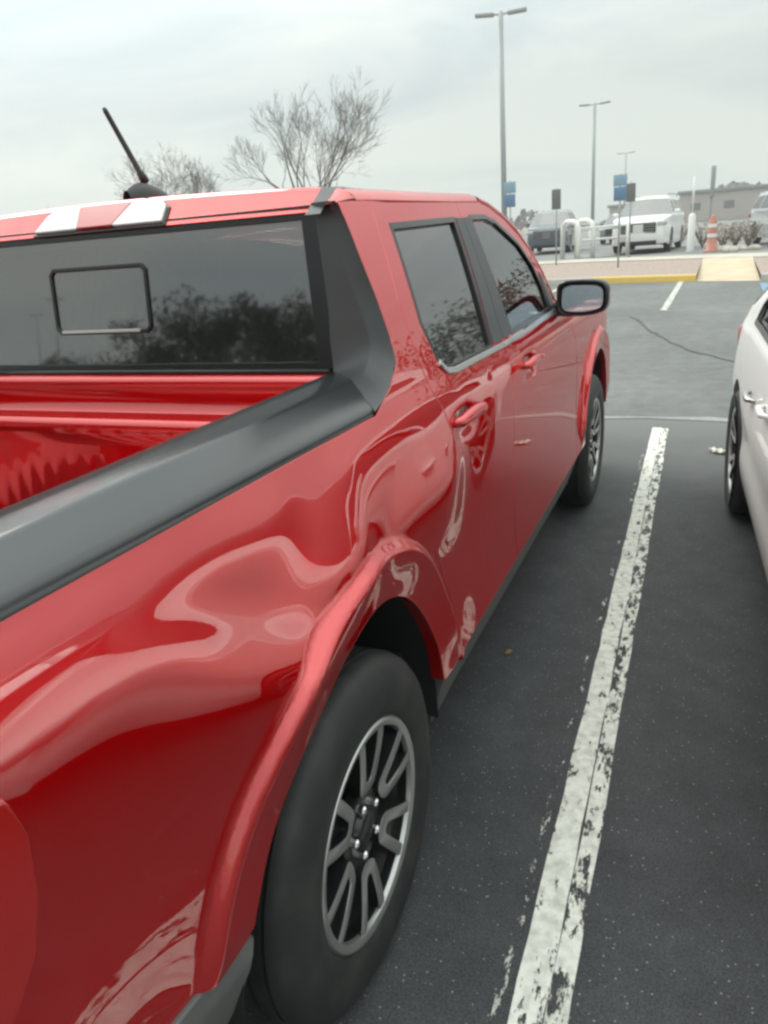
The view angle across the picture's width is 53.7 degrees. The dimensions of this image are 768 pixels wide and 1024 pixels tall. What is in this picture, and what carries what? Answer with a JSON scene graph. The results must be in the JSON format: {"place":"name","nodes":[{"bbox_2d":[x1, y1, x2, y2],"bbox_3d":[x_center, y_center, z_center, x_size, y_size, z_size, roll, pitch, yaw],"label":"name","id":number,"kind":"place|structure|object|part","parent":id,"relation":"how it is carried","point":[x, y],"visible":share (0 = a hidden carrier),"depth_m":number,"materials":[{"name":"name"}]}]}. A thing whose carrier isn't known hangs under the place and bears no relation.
{"place":"outdoors","nodes":[
{"label":"outdoors","id":0,"kind":"place"},
{"bbox_2d":[0,0,767,227],"label":"sky","id":1,"kind":"structure","parent":0,"point":[685,82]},
{"bbox_2d":[245,419,767,1023],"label":"sealed parking bays","id":2,"kind":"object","parent":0,"point":[675,915],"visible":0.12,"depth_m":2.17,"materials":[{"name":"grey asphalt"}]},
{"bbox_2d":[0,107,609,1023],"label":"pickup truck","id":3,"kind":"object","parent":2,"relation":"on","point":[290,479],"visible":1,"depth_m":1.40,"materials":[{"name":"red paint"}]},
{"bbox_3d":[-0.757,-0.521,1.910,1.403,0.364,0.067,4,22,23],"label":"rear window","id":4,"kind":"part","parent":3,"relation":"part of","materials":[{"name":"black glass"}]},
{"bbox_3d":[0.174,-0.237,2.059,0.237,1.147,0.862,4,22,23],"label":"rear door","id":5,"kind":"part","parent":3,"relation":"part of","materials":[{"name":"red paint"}]},
{"bbox_3d":[0.556,-0.588,2.911,0.237,1.129,1.235,4,22,23],"label":"front door","id":6,"kind":"part","parent":3,"relation":"part of","materials":[{"name":"red paint"}]},
{"bbox_2d":[491,448,644,1015],"bbox_3d":[0.849,0.436,3.002,0.024,0.001,5.101,4,21,22],"label":"parking line paint","id":7,"kind":"object","parent":2,"relation":"on","point":[498,1000],"visible":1,"depth_m":1.67,"materials":[{"name":"white paint"}]},
{"bbox_2d":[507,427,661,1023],"bbox_3d":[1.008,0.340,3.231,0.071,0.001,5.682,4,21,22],"label":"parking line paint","id":8,"kind":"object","parent":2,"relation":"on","point":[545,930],"visible":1,"depth_m":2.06,"materials":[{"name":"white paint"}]},
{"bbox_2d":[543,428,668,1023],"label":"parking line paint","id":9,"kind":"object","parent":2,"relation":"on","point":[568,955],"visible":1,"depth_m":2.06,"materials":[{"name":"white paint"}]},
{"bbox_2d":[709,447,724,452],"bbox_3d":[2.203,-0.405,4.984,0.071,0.031,0.133,-18,24,-34],"label":"paper scrap","id":10,"kind":"object","parent":2,"relation":"on","point":[715,450],"visible":0.8,"depth_m":4.99,"materials":[{"name":"white paper"}]},
{"bbox_2d":[724,288,767,580],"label":"parked car","id":11,"kind":"object","parent":2,"relation":"on","point":[746,473],"visible":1,"depth_m":3.37,"materials":[{"name":"white paint"}]},
{"bbox_3d":[1.713,-0.634,3.284,0.304,1.108,1.115,3,21,20],"label":"door","id":12,"kind":"part","parent":11,"relation":"part of","materials":[{"name":"white paint"}]},
{"bbox_3d":[1.362,-0.269,2.353,0.299,1.108,1.111,3,21,20],"label":"door","id":13,"kind":"part","parent":11,"relation":"part of","materials":[{"name":"white paint"}]},
{"bbox_3d":[2.584,-1.098,3.326,1.653,0.364,0.642,3,21,20],"label":"rear window","id":14,"kind":"part","parent":11,"relation":"part of","materials":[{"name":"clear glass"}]},
{"bbox_3d":[1.714,-0.921,3.153,0.176,0.401,1.017,3,21,20],"label":"window glass","id":15,"kind":"part","parent":11,"relation":"part of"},
{"bbox_2d":[540,259,701,278],"bbox_3d":[-8.998,-9.231,31.290,42.383,0.070,7.851,7,23,30],"label":"planting bed","id":16,"kind":"object","parent":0,"point":[627,268],"visible":0.16,"depth_m":21.30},
{"bbox_2d":[101,143,222,199],"bbox_3d":[-8.666,-12.387,31.914,5.267,5.582,5.175,15,27,42],"label":"bare tree","id":17,"kind":"object","parent":16,"relation":"on","point":[195,189],"visible":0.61,"depth_m":30.79,"materials":[{"name":"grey plant"}]},
{"bbox_2d":[217,65,392,188],"bbox_3d":[-1.673,-9.839,22.868,4.453,5.936,6.321,4,22,23],"label":"bare tree","id":18,"kind":"object","parent":16,"relation":"on","point":[328,144],"visible":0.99,"depth_m":22.10,"materials":[{"name":"grey plant"}]},
{"bbox_2d":[503,181,515,221],"bbox_3d":[4.160,-9.437,24.946,0.400,2.700,0.066,4,22,23],"label":"parking sign","id":19,"kind":"object","parent":16,"relation":"on","point":[509,188],"visible":0.94,"depth_m":24.61,"materials":[{"name":"blue metal"}]},
{"bbox_2d":[552,188,560,264],"bbox_3d":[5.617,-9.281,24.715,0.290,2.350,0.066,4,22,23],"label":"parking sign","id":20,"kind":"object","parent":16,"relation":"on","point":[556,198],"visible":1,"depth_m":24.43,"materials":[{"name":"grey metal"}]},
{"bbox_2d":[613,174,626,266],"bbox_3d":[6.677,-8.245,21.515,0.370,2.490,0.066,4,22,23],"label":"parking sign","id":21,"kind":"object","parent":16,"relation":"on","point":[620,180],"visible":1,"depth_m":21.23,"materials":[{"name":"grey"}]},
{"bbox_2d":[517,218,746,234],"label":"verge","id":22,"kind":"structure","parent":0,"point":[523,231],"depth_m":166.31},
{"bbox_2d":[617,151,634,208],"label":"light pole","id":23,"kind":"object","parent":22,"relation":"on","point":[625,153],"visible":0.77,"depth_m":105.41,"materials":[{"name":"grey metal"}]},
{"bbox_2d":[507,181,761,230],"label":"distant wood","id":24,"kind":"object","parent":22,"relation":"on","point":[518,223],"visible":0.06,"depth_m":143.93,"materials":[{"name":"grey plant"}]},
{"bbox_2d":[607,199,679,215],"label":"building","id":25,"kind":"structure","parent":22,"relation":"on","point":[614,209],"depth_m":110.72,"materials":[{"name":"grey"}]},
{"bbox_2d":[677,184,767,222],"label":"building","id":26,"kind":"structure","parent":22,"relation":"on","point":[734,203],"depth_m":97.64,"materials":[{"name":"grey"}]},
{"bbox_2d":[690,203,700,210],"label":"window","id":27,"kind":"structure","parent":26,"relation":"in","point":[697,206],"depth_m":98.86,"materials":[{"name":"grey glass"}]},
{"bbox_2d":[724,200,734,207],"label":"window","id":28,"kind":"structure","parent":26,"relation":"in","point":[728,203],"depth_m":97.38,"materials":[{"name":"grey glass"}]},
{"bbox_2d":[522,219,767,260],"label":"parking lot","id":29,"kind":"structure","parent":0,"point":[605,250],"depth_m":30.92,"materials":[{"name":"grey asphalt"}]},
{"bbox_2d":[475,7,526,217],"bbox_3d":[5.258,-16.309,33.480,2.162,10.014,0.560,0,20,11],"label":"light pole","id":30,"kind":"object","parent":29,"relation":"on","point":[499,14],"visible":0.65,"depth_m":32.69,"materials":[{"name":"grey metal"}]},
{"bbox_2d":[526,210,575,252],"bbox_3d":[7.845,-13.019,35.118,2.218,1.829,4.964,3,21,19],"label":"parked suv","id":31,"kind":"object","parent":29,"relation":"on","point":[541,232],"visible":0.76,"depth_m":33.42,"materials":[{"name":"grey paint"}]},
{"bbox_2d":[560,218,628,258],"bbox_3d":[7.565,-9.919,27.403,2.212,1.358,1.243,-5,20,-2],"label":"tubular rail","id":32,"kind":"object","parent":29,"relation":"on","point":[592,239],"visible":0.94,"depth_m":26.98,"materials":[{"name":"white metal"}]},
{"bbox_2d":[579,100,610,236],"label":"light pole","id":33,"kind":"object","parent":29,"relation":"on","point":[593,163],"visible":0.77,"depth_m":59.78,"materials":[{"name":"grey metal"}]},
{"bbox_2d":[599,215,617,243],"bbox_3d":[12.966,-15.449,41.204,2.160,1.490,4.931,5,22,25],"label":"parked car","id":34,"kind":"object","parent":29,"relation":"on","point":[605,232],"visible":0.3,"depth_m":39.90,"materials":[{"name":"grey paint"}]},
{"bbox_2d":[611,193,684,253],"bbox_3d":[10.113,-11.002,28.838,2.356,1.989,5.274,6,22,26],"label":"parked suv","id":35,"kind":"object","parent":29,"relation":"on","point":[656,220],"visible":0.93,"depth_m":27.33,"materials":[{"name":"white paint"}]},
{"bbox_3d":[10.577,-11.233,27.863,0.221,0.487,1.206,6,22,26],"label":"window glass","id":36,"kind":"part","parent":35,"relation":"part of","materials":[{"name":"grey glass"}]},
{"bbox_3d":[11.103,-11.628,28.836,0.220,0.487,1.100,6,22,26],"label":"window glass","id":37,"kind":"part","parent":35,"relation":"part of","materials":[{"name":"grey glass"}]},
{"bbox_2d":[682,223,696,240],"bbox_3d":[11.845,-11.167,30.599,1.571,0.896,1.502,-10,21,-14],"label":"dry shrub","id":38,"kind":"object","parent":29,"relation":"on","point":[685,233],"visible":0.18,"depth_m":30.48,"materials":[{"name":"grey plant"}]},
{"bbox_2d":[686,177,695,251],"bbox_3d":[10.313,-9.934,25.354,0.240,2.350,0.240,4,22,23],"label":"bollard","id":39,"kind":"object","parent":29,"relation":"on","point":[691,232],"visible":1,"depth_m":25.42,"materials":[{"name":"white metal"}]},
{"bbox_2d":[682,223,718,247],"bbox_3d":[11.836,-10.252,28.066,1.436,0.907,1.556,-8,20,-9],"label":"dry shrub","id":40,"kind":"object","parent":29,"relation":"on","point":[701,240],"visible":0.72,"depth_m":28.03,"materials":[{"name":"grey plant"}]},
{"bbox_2d":[702,215,716,251],"bbox_3d":[10.735,-9.108,24.794,0.520,1.120,0.520,4,22,23],"label":"traffic cone","id":41,"kind":"object","parent":29,"relation":"on","point":[711,244],"visible":0.98,"depth_m":24.72,"materials":[{"name":"orange plastic"}]},
{"bbox_2d":[708,165,715,223],"bbox_3d":[10.828,-10.024,25.087,0.140,2.625,0.300,4,22,23],"label":"sign post","id":42,"kind":"object","parent":29,"relation":"on","point":[713,180],"visible":0.78,"depth_m":24.74,"materials":[{"name":"grey metal"}]},
{"bbox_2d":[715,245,728,251],"bbox_3d":[11.082,-8.557,24.725,0.431,0.310,0.448,-10,21,-15],"label":"boulder","id":43,"kind":"object","parent":29,"relation":"on","point":[719,249],"visible":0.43,"depth_m":24.64,"materials":[{"name":"stone"}]},
{"bbox_2d":[700,222,745,245],"bbox_3d":[11.478,-9.395,25.785,1.540,0.905,1.142,4,22,23],"label":"dry shrub","id":44,"kind":"object","parent":29,"relation":"on","point":[727,238],"visible":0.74,"depth_m":25.62,"materials":[{"name":"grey plant"}]},
{"bbox_2d":[722,245,738,252],"bbox_3d":[10.925,-8.255,23.924,0.475,0.312,0.409,1,21,14],"label":"boulder","id":45,"kind":"object","parent":29,"relation":"on","point":[728,249],"visible":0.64,"depth_m":23.79,"materials":[{"name":"stone"}]},
{"bbox_2d":[719,220,755,245],"bbox_3d":[11.980,-9.543,26.083,1.518,0.907,1.314,-5,20,-1],"label":"dry shrub","id":46,"kind":"object","parent":29,"relation":"on","point":[736,239],"visible":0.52,"depth_m":25.97,"materials":[{"name":"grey plant"}]},
{"bbox_2d":[737,244,747,249],"bbox_3d":[11.589,-8.567,24.664,0.377,0.267,0.395,-17,23,-30],"label":"boulder","id":47,"kind":"object","parent":29,"relation":"on","point":[740,246],"visible":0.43,"depth_m":24.54,"materials":[{"name":"stone"}]},
{"bbox_2d":[729,220,767,245],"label":"dry shrub","id":48,"kind":"object","parent":29,"relation":"on","point":[747,240],"visible":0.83,"depth_m":25.53,"materials":[{"name":"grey plant"}]},
{"bbox_2d":[747,244,761,249],"bbox_3d":[11.821,-8.412,24.187,0.418,0.261,0.319,4,22,23],"label":"boulder","id":49,"kind":"object","parent":29,"relation":"on","point":[755,247],"visible":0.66,"depth_m":24.07,"materials":[{"name":"stone"}]},
{"bbox_2d":[748,191,767,243],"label":"parked suv","id":50,"kind":"object","parent":29,"relation":"on","point":[759,211],"visible":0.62,"depth_m":27.13,"materials":[{"name":"silver metal"}]},
{"bbox_3d":[13.612,-11.228,27.496,0.205,0.453,0.930,-1,20,10],"label":"window glass","id":51,"kind":"part","parent":50,"relation":"part of","materials":[{"name":"grey glass"}]},
{"bbox_3d":[13.462,-10.881,26.573,0.205,0.453,1.025,-1,20,10],"label":"window glass","id":52,"kind":"part","parent":50,"relation":"part of","materials":[{"name":"grey glass"}]},
{"bbox_2d":[529,229,767,421],"bbox_3d":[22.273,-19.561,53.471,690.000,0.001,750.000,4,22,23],"label":"parking lot","id":53,"kind":"structure","parent":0,"point":[652,375],"depth_m":9.24,"materials":[{"name":"grey asphalt"}]},
{"bbox_2d":[547,277,592,285],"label":"kerb","id":54,"kind":"structure","parent":53,"relation":"on","point":[551,282],"depth_m":19.50,"materials":[{"name":"grey concrete"}]},
{"bbox_2d":[593,274,696,282],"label":"kerb","id":55,"kind":"structure","parent":53,"relation":"on","point":[656,278],"depth_m":18.20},
{"bbox_2d":[604,416,727,421],"bbox_3d":[3.216,-0.667,5.527,24.500,0.001,0.324,4,22,23],"label":"seam strip","id":56,"kind":"object","parent":53,"relation":"on","point":[705,418],"visible":0.13,"depth_m":5.89,"materials":[{"name":"grey concrete"}]},
{"bbox_2d":[661,281,683,309],"bbox_3d":[5.807,-4.377,15.187,0.116,0.001,5.900,4,22,23],"label":"parking line paint","id":57,"kind":"object","parent":53,"relation":"on","point":[679,284],"visible":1,"depth_m":14.67,"materials":[{"name":"white paint"}]},
{"bbox_2d":[630,316,734,361],"bbox_3d":[4.048,-2.051,9.170,1.372,0.001,6.364,-9,20,-11],"label":"crack sealant","id":58,"kind":"object","parent":53,"relation":"on","point":[675,343],"visible":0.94,"depth_m":9.34,"materials":[{"name":"grey"}]},
{"bbox_2d":[696,257,760,280],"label":"concrete ramp","id":59,"kind":"structure","parent":53,"relation":"on","point":[731,269],"depth_m":18.95,"materials":[{"name":"beige concrete"}]},
{"bbox_2d":[760,283,767,290],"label":"bay marking paint","id":60,"kind":"object","parent":53,"relation":"on","point":[763,285],"visible":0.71,"depth_m":15.27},
{"bbox_2d":[761,273,767,280],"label":"kerb","id":61,"kind":"structure","parent":53,"relation":"on","point":[764,276],"depth_m":16.41,"materials":[{"name":"grey concrete"}]},
{"bbox_2d":[538,252,767,263],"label":"pavement","id":62,"kind":"structure","parent":0,"point":[667,257],"depth_m":23.99,"materials":[{"name":"concrete"}]},
{"bbox_2d":[626,182,635,257],"bbox_3d":[8.110,-9.617,25.002,0.300,2.340,0.066,4,22,23],"label":"parking sign","id":63,"kind":"object","parent":62,"relation":"on","point":[630,192],"visible":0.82,"depth_m":24.73,"materials":[{"name":"grey metal"}]},
{"bbox_2d":[753,257,767,272],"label":"planting bed","id":64,"kind":"object","parent":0,"point":[761,263],"visible":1,"depth_m":19.02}
]}

